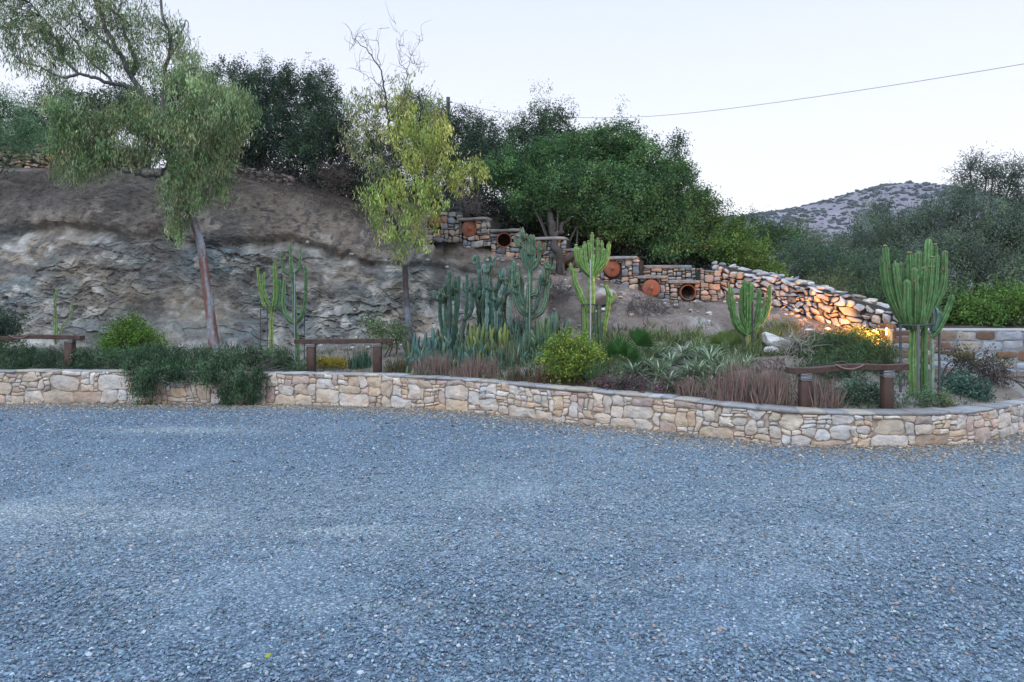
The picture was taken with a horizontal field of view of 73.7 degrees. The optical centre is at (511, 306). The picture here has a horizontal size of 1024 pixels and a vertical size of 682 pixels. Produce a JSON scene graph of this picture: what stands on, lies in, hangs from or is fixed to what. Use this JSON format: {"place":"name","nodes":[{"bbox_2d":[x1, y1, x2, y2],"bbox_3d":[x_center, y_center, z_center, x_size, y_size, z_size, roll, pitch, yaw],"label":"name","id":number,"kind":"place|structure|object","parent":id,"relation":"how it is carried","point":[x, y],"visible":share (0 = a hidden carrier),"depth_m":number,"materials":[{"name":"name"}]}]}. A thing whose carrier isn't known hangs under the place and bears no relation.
{"place":"outdoors","nodes":[
{"label":"outdoors","id":0,"kind":"place"},
{"bbox_2d":[0,403,1023,681],"bbox_3d":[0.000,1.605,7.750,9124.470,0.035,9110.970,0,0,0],"label":"ground","id":1,"kind":"structure","parent":0,"point":[272,585],"depth_m":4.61,"materials":[{"name":"gravel"}]},
{"bbox_2d":[0,369,1023,447],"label":"retaining wall","id":2,"kind":"structure","parent":1,"relation":"on","point":[813,426],"depth_m":9.36,"materials":[{"name":"stone"}]},
{"bbox_2d":[170,338,310,406],"bbox_3d":[-4.573,1.148,11.442,2.418,1.278,1.372,0,0,0],"label":"trailing rosemary","id":3,"kind":"object","parent":2,"relation":"hanging from","point":[236,364],"visible":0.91,"depth_m":11.20,"materials":[{"name":"green plant"}]},
{"bbox_2d":[0,402,1023,567],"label":"leaf litter","id":4,"kind":"object","parent":1,"relation":"on","point":[507,416],"visible":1,"depth_m":8.75,"materials":[{"name":"plant"}]},
{"bbox_2d":[875,328,1023,371],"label":"mortared wall","id":5,"kind":"structure","parent":1,"relation":"on","point":[1009,340],"depth_m":10.90,"materials":[{"name":"stone"}]},
{"bbox_2d":[0,167,1023,408],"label":"hillside","id":6,"kind":"structure","parent":0,"point":[96,256],"depth_m":16.75,"materials":[{"name":"stone"}]},
{"bbox_2d":[0,299,39,350],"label":"leafy shrub","id":7,"kind":"object","parent":6,"relation":"on","point":[9,327],"visible":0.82,"depth_m":13.58,"materials":[{"name":"green plant"}]},
{"bbox_2d":[0,81,55,186],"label":"feathery bush","id":8,"kind":"object","parent":6,"relation":"on","point":[27,136],"visible":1,"depth_m":12.62,"materials":[{"name":"green plant"}]},
{"bbox_2d":[0,334,84,368],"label":"wooden rail","id":9,"kind":"object","parent":6,"relation":"on","point":[69,341],"visible":0.96,"depth_m":11.93,"materials":[{"name":"brown wood"}]},
{"bbox_2d":[0,331,87,369],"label":"trailing rosemary","id":10,"kind":"object","parent":6,"relation":"on","point":[25,354],"visible":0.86,"depth_m":12.03,"materials":[{"name":"green plant"}]},
{"bbox_2d":[53,288,72,344],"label":"cactus","id":11,"kind":"object","parent":6,"relation":"on","point":[55,323],"visible":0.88,"depth_m":14.19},
{"bbox_2d":[4,74,137,146],"bbox_3d":[-14.333,-6.111,22.475,4.564,3.407,2.944,0,0,-23],"label":"evergreen tree","id":12,"kind":"object","parent":6,"relation":"on","point":[98,98],"visible":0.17,"depth_m":22.08,"materials":[{"name":"green plant"}]},
{"bbox_2d":[0,141,150,167],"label":"stone wall","id":13,"kind":"structure","parent":6,"relation":"on","point":[40,164],"depth_m":19.22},
{"bbox_2d":[51,336,138,369],"bbox_3d":[-7.304,0.952,12.165,1.695,0.894,1.229,0,0,0],"label":"trailing rosemary","id":14,"kind":"object","parent":6,"relation":"on","point":[85,361],"visible":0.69,"depth_m":11.95,"materials":[{"name":"green plant"}]},
{"bbox_2d":[88,306,171,358],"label":"round shrub","id":15,"kind":"object","parent":6,"relation":"on","point":[130,332],"visible":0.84,"depth_m":13.39,"materials":[{"name":"green plant"}]},
{"bbox_2d":[0,0,273,351],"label":"eucalyptus tree","id":16,"kind":"object","parent":6,"relation":"on","point":[102,154],"visible":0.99,"depth_m":14.33,"materials":[{"name":"green plant"}]},
{"bbox_2d":[118,339,200,406],"bbox_3d":[-5.890,1.077,11.422,1.228,1.164,1.611,0,0,-33],"label":"trailing rosemary","id":17,"kind":"object","parent":6,"relation":"on","point":[150,360],"visible":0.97,"depth_m":11.14,"materials":[{"name":"green plant"}]},
{"bbox_2d":[101,59,225,160],"bbox_3d":[-11.246,-6.356,23.035,4.546,4.341,3.699,0,0,0],"label":"evergreen tree","id":18,"kind":"object","parent":6,"relation":"on","point":[156,90],"visible":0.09,"depth_m":22.34,"materials":[{"name":"green plant"}]},
{"bbox_2d":[10,343,405,371],"bbox_3d":[-6.338,0.923,13.404,9.134,0.482,3.750,0,0,0],"label":"ground cover","id":19,"kind":"object","parent":6,"relation":"on","point":[330,351],"visible":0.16,"depth_m":14.17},
{"bbox_2d":[201,48,307,170],"bbox_3d":[-7.956,-5.931,21.011,3.666,4.260,3.318,0,0,0],"label":"evergreen tree","id":20,"kind":"object","parent":6,"relation":"on","point":[254,78],"visible":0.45,"depth_m":20.56,"materials":[{"name":"green plant"}]},
{"bbox_2d":[220,165,300,185],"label":"stone wall","id":21,"kind":"structure","parent":6,"relation":"on","point":[252,171],"depth_m":19.52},
{"bbox_2d":[220,148,303,185],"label":"thicket shrub","id":22,"kind":"object","parent":6,"relation":"on","point":[257,165],"visible":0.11,"depth_m":20.17,"materials":[{"name":"green plant"}]},
{"bbox_2d":[229,159,295,191],"bbox_3d":[-6.858,-3.552,18.419,1.753,1.217,1.352,0,0,0],"label":"dry brush","id":23,"kind":"object","parent":6,"relation":"on","point":[256,177],"visible":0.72,"depth_m":18.34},
{"bbox_2d":[256,259,285,353],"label":"cactus","id":24,"kind":"object","parent":6,"relation":"on","point":[276,294],"visible":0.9,"depth_m":13.78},
{"bbox_2d":[280,244,307,360],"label":"cactus","id":25,"kind":"object","parent":6,"relation":"on","point":[290,273],"visible":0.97,"depth_m":13.18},
{"bbox_2d":[272,170,325,200],"bbox_3d":[-5.686,-3.152,18.108,1.680,0.935,1.420,0,0,0],"label":"dry brush","id":26,"kind":"object","parent":6,"relation":"on","point":[300,186],"visible":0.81,"depth_m":17.86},
{"bbox_2d":[262,151,345,193],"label":"thicket shrub","id":27,"kind":"object","parent":6,"relation":"on","point":[298,174],"visible":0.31,"depth_m":19.79,"materials":[{"name":"green plant"}]},
{"bbox_2d":[266,52,355,187],"bbox_3d":[-6.088,-5.818,20.696,2.816,4.591,3.171,0,0,-19],"label":"evergreen tree","id":28,"kind":"object","parent":6,"relation":"on","point":[310,139],"visible":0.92,"depth_m":20.24,"materials":[{"name":"green plant"}]},
{"bbox_2d":[298,183,364,208],"bbox_3d":[-4.730,-2.785,17.736,1.812,0.895,1.371,0,0,0],"label":"dry brush","id":29,"kind":"object","parent":6,"relation":"on","point":[330,194],"visible":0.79,"depth_m":17.65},
{"bbox_2d":[316,352,350,368],"bbox_3d":[-3.259,0.995,12.291,0.865,0.405,0.825,0,0,0],"label":"flowering mat","id":30,"kind":"object","parent":6,"relation":"on","point":[325,361],"visible":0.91,"depth_m":12.11,"materials":[{"name":"yellow plant"}]},
{"bbox_2d":[310,153,361,192],"bbox_3d":[-4.888,-3.564,19.024,1.377,1.380,1.608,0,0,0],"label":"dry brush","id":31,"kind":"object","parent":6,"relation":"on","point":[335,175],"visible":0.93,"depth_m":18.88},
{"bbox_2d":[294,338,392,372],"bbox_3d":[-2.875,0.889,11.650,1.648,0.698,0.156,0,0,0],"label":"wooden rail","id":32,"kind":"object","parent":6,"relation":"on","point":[311,345],"visible":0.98,"depth_m":11.58,"materials":[{"name":"brown wood"}]},
{"bbox_2d":[309,157,381,203],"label":"thicket shrub","id":33,"kind":"object","parent":6,"relation":"on","point":[347,187],"visible":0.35,"depth_m":19.33,"materials":[{"name":"green plant"}]},
{"bbox_2d":[348,348,372,368],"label":"finger succulent","id":34,"kind":"object","parent":6,"relation":"on","point":[360,361],"visible":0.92,"depth_m":12.10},
{"bbox_2d":[348,210,397,261],"bbox_3d":[-3.065,-1.686,15.411,1.354,1.410,1.366,0,0,0],"label":"dry brush","id":35,"kind":"object","parent":6,"relation":"on","point":[365,229],"visible":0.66,"depth_m":15.30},
{"bbox_2d":[355,310,413,356],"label":"leafy shrub","id":36,"kind":"object","parent":6,"relation":"on","point":[383,332],"visible":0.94,"depth_m":13.04,"materials":[{"name":"green plant"}]},
{"bbox_2d":[346,168,439,207],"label":"thicket shrub","id":37,"kind":"object","parent":6,"relation":"on","point":[358,189],"visible":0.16,"depth_m":18.77,"materials":[{"name":"green plant"}]},
{"bbox_2d":[381,356,411,372],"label":"aloe clump","id":38,"kind":"object","parent":6,"relation":"on","point":[399,368],"visible":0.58,"depth_m":11.21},
{"bbox_2d":[317,110,503,216],"bbox_3d":[-2.956,-4.098,19.461,6.723,3.635,2.193,0,0,32],"label":"evergreen shrub","id":39,"kind":"object","parent":6,"relation":"on","point":[343,157],"visible":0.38,"depth_m":19.73,"materials":[{"name":"green plant"}]},
{"bbox_2d":[328,1,496,344],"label":"yellow leaved tree","id":40,"kind":"object","parent":6,"relation":"on","point":[404,237],"visible":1,"depth_m":13.98,"materials":[{"name":"green plant"}]},
{"bbox_2d":[379,84,465,183],"bbox_3d":[-2.569,-4.938,20.596,2.834,3.811,3.134,0,0,0],"label":"evergreen tree","id":41,"kind":"object","parent":6,"relation":"on","point":[418,102],"visible":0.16,"depth_m":20.38,"materials":[{"name":"green plant"}]},
{"bbox_2d":[408,349,462,375],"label":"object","id":42,"kind":"object","parent":6,"relation":"on","point":[434,368],"visible":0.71,"depth_m":11.03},
{"bbox_2d":[433,270,477,346],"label":"cactus","id":43,"kind":"object","parent":6,"relation":"on","point":[451,289],"visible":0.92,"depth_m":12.58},
{"bbox_2d":[422,100,508,203],"bbox_3d":[-0.881,-4.243,19.546,3.701,3.732,2.596,0,0,42],"label":"evergreen tree","id":44,"kind":"object","parent":6,"relation":"on","point":[476,140],"visible":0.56,"depth_m":19.55,"materials":[{"name":"green plant"}]},
{"bbox_2d":[449,350,502,377],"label":"ornamental grass","id":45,"kind":"object","parent":6,"relation":"on","point":[467,370],"visible":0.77,"depth_m":10.78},
{"bbox_2d":[466,322,491,347],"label":"column succulent","id":46,"kind":"object","parent":6,"relation":"on","point":[475,333],"depth_m":12.17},
{"bbox_2d":[442,180,524,228],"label":"thicket shrub","id":47,"kind":"object","parent":6,"relation":"on","point":[488,205],"visible":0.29,"depth_m":17.49,"materials":[{"name":"green plant"}]},
{"bbox_2d":[402,314,565,374],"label":"succulent thicket","id":48,"kind":"object","parent":6,"relation":"on","point":[517,327],"visible":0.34,"depth_m":11.75,"materials":[{"name":"plant"}]},
{"bbox_2d":[470,254,520,331],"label":"cactus","id":49,"kind":"object","parent":6,"relation":"on","point":[489,303],"visible":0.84,"depth_m":12.97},
{"bbox_2d":[493,338,522,366],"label":"finger succulent","id":50,"kind":"object","parent":6,"relation":"on","point":[505,350],"visible":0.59,"depth_m":11.32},
{"bbox_2d":[493,203,569,237],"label":"thicket shrub","id":51,"kind":"object","parent":6,"relation":"on","point":[512,224],"visible":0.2,"depth_m":16.91,"materials":[{"name":"green plant"}]},
{"bbox_2d":[511,227,555,336],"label":"cactus","id":52,"kind":"object","parent":6,"relation":"on","point":[528,254],"visible":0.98,"depth_m":12.38,"materials":[{"name":"plant"}]},
{"bbox_2d":[489,78,583,166],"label":"evergreen tree","id":53,"kind":"object","parent":6,"relation":"on","point":[522,133],"visible":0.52,"depth_m":18.07,"materials":[{"name":"green plant"}]},
{"bbox_2d":[527,365,557,383],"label":"aloe clump","id":54,"kind":"object","parent":6,"relation":"on","point":[538,376],"visible":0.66,"depth_m":10.07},
{"bbox_2d":[382,243,716,355],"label":"dry grass","id":55,"kind":"structure","parent":6,"relation":"on","point":[670,303],"depth_m":14.27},
{"bbox_2d":[476,125,638,274],"bbox_3d":[1.077,-2.504,16.006,3.869,3.904,3.446,0,0,0],"label":"mastic tree","id":56,"kind":"object","parent":6,"relation":"on","point":[553,185],"visible":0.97,"depth_m":15.54,"materials":[{"name":"green plant"}]},
{"bbox_2d":[534,271,584,308],"bbox_3d":[0.931,-0.339,13.595,1.242,1.072,1.508,0,0,0],"label":"dry brush","id":57,"kind":"object","parent":6,"relation":"on","point":[558,291],"visible":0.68,"depth_m":13.42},
{"bbox_2d":[408,316,722,389],"bbox_3d":[0.920,0.678,10.841,5.655,1.087,3.484,0,0,0],"label":"ground cover","id":58,"kind":"object","parent":6,"relation":"on","point":[500,374],"visible":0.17,"depth_m":10.73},
{"bbox_2d":[305,241,828,348],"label":"loose stones","id":59,"kind":"object","parent":6,"relation":"on","point":[569,286],"visible":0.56,"depth_m":13.83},
{"bbox_2d":[426,211,721,301],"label":"beehive wall","id":60,"kind":"structure","parent":6,"relation":"on","point":[636,273],"depth_m":14.66,"materials":[{"name":"stone"}]},
{"bbox_2d":[444,184,489,218],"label":"dry brush","id":61,"kind":"object","parent":60,"relation":"on","point":[474,203],"visible":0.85,"depth_m":15.49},
{"bbox_2d":[641,279,659,296],"bbox_3d":[2.883,-0.383,14.370,0.369,0.369,0.660,0,0,0],"label":"clay beehive","id":62,"kind":"object","parent":60,"relation":"on","point":[654,285],"visible":0.84,"depth_m":14.11,"materials":[{"name":"ceramic"}]},
{"bbox_2d":[536,324,611,383],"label":"yellow green shrub","id":63,"kind":"object","parent":6,"relation":"on","point":[568,356],"visible":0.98,"depth_m":9.95,"materials":[{"name":"green plant"}]},
{"bbox_2d":[534,222,629,255],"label":"thicket shrub","id":64,"kind":"object","parent":6,"relation":"on","point":[581,239],"visible":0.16,"depth_m":16.23,"materials":[{"name":"green plant"}]},
{"bbox_2d":[569,232,615,343],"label":"cactus","id":65,"kind":"object","parent":6,"relation":"on","point":[601,256],"visible":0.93,"depth_m":11.78,"materials":[{"name":"plant"}]},
{"bbox_2d":[601,325,655,367],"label":"fan palm","id":66,"kind":"object","parent":6,"relation":"on","point":[639,337],"visible":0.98,"depth_m":10.22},
{"bbox_2d":[589,230,677,264],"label":"thicket shrub","id":67,"kind":"object","parent":6,"relation":"on","point":[626,252],"visible":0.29,"depth_m":15.70,"materials":[{"name":"green plant"}]},
{"bbox_2d":[589,368,685,393],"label":"succulent","id":68,"kind":"object","parent":6,"relation":"on","point":[637,383],"visible":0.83,"depth_m":9.39,"materials":[{"name":"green plant"}]},
{"bbox_2d":[618,283,674,319],"bbox_3d":[2.544,0.019,12.892,1.393,1.025,1.324,0,0,0],"label":"dry brush","id":69,"kind":"object","parent":6,"relation":"on","point":[653,305],"visible":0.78,"depth_m":12.86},
{"bbox_2d":[574,94,727,264],"bbox_3d":[3.307,-3.041,16.310,3.863,4.231,3.481,0,0,0],"label":"mastic tree","id":70,"kind":"object","parent":6,"relation":"on","point":[656,204],"visible":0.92,"depth_m":15.64,"materials":[{"name":"green plant"}]},
{"bbox_2d":[536,356,790,401],"bbox_3d":[2.218,0.982,9.442,3.810,0.534,1.801,0,0,0],"label":"ground cover","id":71,"kind":"object","parent":6,"relation":"on","point":[756,369],"visible":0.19,"depth_m":9.73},
{"bbox_2d":[637,223,710,264],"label":"evergreen shrub","id":72,"kind":"object","parent":6,"relation":"on","point":[667,250],"visible":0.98,"depth_m":15.07,"materials":[{"name":"green plant"}]},
{"bbox_2d":[662,127,694,165],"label":"slender shoot tree","id":73,"kind":"object","parent":6,"relation":"on","point":[679,140],"visible":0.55,"depth_m":17.05,"materials":[{"name":"green plant"}]},
{"bbox_2d":[620,231,738,269],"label":"thicket shrub","id":74,"kind":"object","parent":6,"relation":"on","point":[706,265],"visible":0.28,"depth_m":15.51,"materials":[{"name":"green plant"}]},
{"bbox_2d":[606,336,760,382],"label":"striped ground cover","id":75,"kind":"object","parent":6,"relation":"on","point":[743,357],"visible":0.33,"depth_m":10.11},
{"bbox_2d":[671,368,706,396],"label":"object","id":76,"kind":"object","parent":6,"relation":"on","point":[687,387],"visible":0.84,"depth_m":9.06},
{"bbox_2d":[598,316,804,368],"bbox_3d":[3.181,0.539,11.205,3.825,0.864,2.025,0,0,0],"label":"ground cover","id":77,"kind":"object","parent":6,"relation":"on","point":[760,348],"visible":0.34,"depth_m":11.30,"materials":[{"name":"plant"}]},
{"bbox_2d":[708,330,743,351],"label":"fan palm","id":78,"kind":"object","parent":6,"relation":"on","point":[732,338],"visible":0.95,"depth_m":10.53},
{"bbox_2d":[699,355,764,402],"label":"ornamental grass","id":79,"kind":"object","parent":6,"relation":"on","point":[730,389],"visible":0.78,"depth_m":8.62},
{"bbox_2d":[685,194,788,268],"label":"hedge bush","id":80,"kind":"object","parent":6,"relation":"on","point":[726,240],"visible":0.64,"depth_m":15.66,"materials":[{"name":"green plant"}]},
{"bbox_2d":[726,279,771,345],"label":"cactus","id":81,"kind":"object","parent":6,"relation":"on","point":[746,300],"visible":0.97,"depth_m":10.78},
{"bbox_2d":[719,225,792,276],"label":"hedge bush","id":82,"kind":"object","parent":6,"relation":"on","point":[756,261],"visible":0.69,"depth_m":14.98,"materials":[{"name":"green plant"}]},
{"bbox_2d":[743,362,797,405],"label":"ornamental grass","id":83,"kind":"object","parent":6,"relation":"on","point":[772,391],"visible":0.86,"depth_m":8.40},
{"bbox_2d":[724,205,817,260],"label":"hedge bush","id":84,"kind":"object","parent":6,"relation":"on","point":[784,231],"visible":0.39,"depth_m":18.07,"materials":[{"name":"green plant"}]},
{"bbox_2d":[764,318,832,362],"bbox_3d":[4.249,0.601,10.328,0.962,0.940,0.996,0,0,0],"label":"dry brush","id":85,"kind":"object","parent":6,"relation":"on","point":[792,342],"visible":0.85,"depth_m":10.27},
{"bbox_2d":[712,261,902,338],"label":"dry stone wall","id":86,"kind":"structure","parent":6,"relation":"on","point":[824,303],"depth_m":12.75,"materials":[{"name":"stone"}]},
{"bbox_2d":[783,208,841,254],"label":"hedge bush","id":87,"kind":"object","parent":6,"relation":"on","point":[808,230],"visible":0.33,"depth_m":26.48,"materials":[{"name":"green plant"}]},
{"bbox_2d":[770,226,868,288],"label":"hedge bush","id":88,"kind":"object","parent":6,"relation":"on","point":[810,257],"visible":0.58,"depth_m":16.44,"materials":[{"name":"green plant"}]},
{"bbox_2d":[789,373,850,407],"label":"ornamental grass","id":89,"kind":"object","parent":6,"relation":"on","point":[823,399],"visible":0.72,"depth_m":8.32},
{"bbox_2d":[791,347,883,379],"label":"spreading juniper","id":90,"kind":"object","parent":6,"relation":"on","point":[841,360],"visible":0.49,"depth_m":9.37,"materials":[{"name":"green plant"}]},
{"bbox_2d":[803,243,883,298],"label":"hedge bush","id":91,"kind":"object","parent":6,"relation":"on","point":[838,283],"visible":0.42,"depth_m":14.58,"materials":[{"name":"green plant"}]},
{"bbox_2d":[785,363,909,408],"bbox_3d":[4.047,1.019,8.245,1.444,0.676,0.152,0,0,0],"label":"wooden rail","id":92,"kind":"object","parent":6,"relation":"on","point":[886,375],"visible":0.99,"depth_m":8.19,"materials":[{"name":"brown wood"}]},
{"bbox_2d":[789,322,907,376],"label":"spreading juniper","id":93,"kind":"object","parent":6,"relation":"on","point":[868,343],"visible":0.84,"depth_m":10.27,"materials":[{"name":"green plant"}]},
{"bbox_2d":[829,371,904,407],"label":"succulent","id":94,"kind":"object","parent":6,"relation":"on","point":[857,394],"visible":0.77,"depth_m":8.53,"materials":[{"name":"green plant"}]},
{"bbox_2d":[841,237,914,304],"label":"hedge bush","id":95,"kind":"object","parent":6,"relation":"on","point":[862,266],"visible":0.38,"depth_m":14.52,"materials":[{"name":"green plant"}]},
{"bbox_2d":[820,180,954,270],"bbox_3d":[10.088,-1.778,18.238,3.712,3.194,2.414,0,0,21],"label":"hedge bush","id":96,"kind":"object","parent":6,"relation":"on","point":[883,232],"visible":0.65,"depth_m":17.97,"materials":[{"name":"green plant"}]},
{"bbox_2d":[776,355,1010,408],"bbox_3d":[5.382,0.982,9.307,4.356,0.648,2.383,0,0,0],"label":"ground cover","id":97,"kind":"object","parent":6,"relation":"on","point":[895,383],"visible":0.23,"depth_m":8.99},
{"bbox_2d":[879,237,954,397],"bbox_3d":[5.303,0.140,8.892,0.938,2.116,0.387,0,0,-3],"label":"cactus","id":98,"kind":"object","parent":6,"relation":"on","point":[916,297],"visible":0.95,"depth_m":8.88,"materials":[{"name":"plant"}]},
{"bbox_2d":[899,323,940,393],"bbox_3d":[5.293,0.663,8.921,0.687,0.916,0.298,0,0,-31],"label":"cactus support","id":99,"kind":"object","parent":6,"relation":"on","point":[918,357],"visible":0.77,"depth_m":8.77,"materials":[{"name":"metal"}]},
{"bbox_2d":[901,382,946,407],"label":"succulent","id":100,"kind":"object","parent":6,"relation":"on","point":[925,394],"visible":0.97,"depth_m":8.45,"materials":[{"name":"green plant"}]},
{"bbox_2d":[881,260,992,322],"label":"hedge bush","id":101,"kind":"object","parent":6,"relation":"on","point":[950,289],"visible":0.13,"depth_m":13.24,"materials":[{"name":"green plant"}]},
{"bbox_2d":[876,177,1023,297],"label":"hedge bush","id":102,"kind":"object","parent":6,"relation":"on","point":[955,239],"visible":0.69,"depth_m":16.14,"materials":[{"name":"green plant"}]},
{"bbox_2d":[934,363,999,402],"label":"succulent","id":103,"kind":"object","parent":6,"relation":"on","point":[964,387],"visible":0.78,"depth_m":8.93,"materials":[{"name":"green plant"}]},
{"bbox_2d":[934,336,1015,386],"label":"leggy shrub","id":104,"kind":"object","parent":6,"relation":"on","point":[957,356],"visible":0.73,"depth_m":9.80,"materials":[{"name":"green plant"}]},
{"bbox_2d":[936,141,1023,296],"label":"olive tree","id":105,"kind":"object","parent":6,"relation":"on","point":[994,172],"visible":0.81,"depth_m":17.40,"materials":[{"name":"green plant"}]},
{"bbox_2d":[944,253,1023,327],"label":"hedge bush","id":106,"kind":"object","parent":6,"relation":"on","point":[1005,305],"visible":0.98,"depth_m":12.77,"materials":[{"name":"green plant"}]},
{"bbox_2d":[944,353,1023,388],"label":"leggy shrub","id":107,"kind":"object","parent":6,"relation":"on","point":[1003,372],"visible":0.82,"depth_m":9.47,"materials":[{"name":"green plant"}]},
{"bbox_2d":[962,184,1023,294],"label":"hedge bush","id":108,"kind":"object","parent":6,"relation":"on","point":[1015,272],"visible":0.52,"depth_m":15.80,"materials":[{"name":"green plant"}]},
{"bbox_2d":[0,0,1023,215],"label":"sky","id":109,"kind":"structure","parent":0,"point":[665,57],"materials":[{"name":"white"}]},
{"bbox_2d":[595,183,1023,286],"bbox_3d":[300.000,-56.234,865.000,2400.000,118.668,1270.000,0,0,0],"label":"hills","id":110,"kind":"structure","parent":0,"point":[836,210],"depth_m":560.57,"materials":[{"name":"stone"}]},
{"bbox_2d":[681,180,1011,261],"bbox_3d":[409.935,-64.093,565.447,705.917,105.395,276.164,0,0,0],"label":"hill scrub","id":111,"kind":"object","parent":110,"relation":"on","point":[788,216],"visible":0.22,"depth_m":574.18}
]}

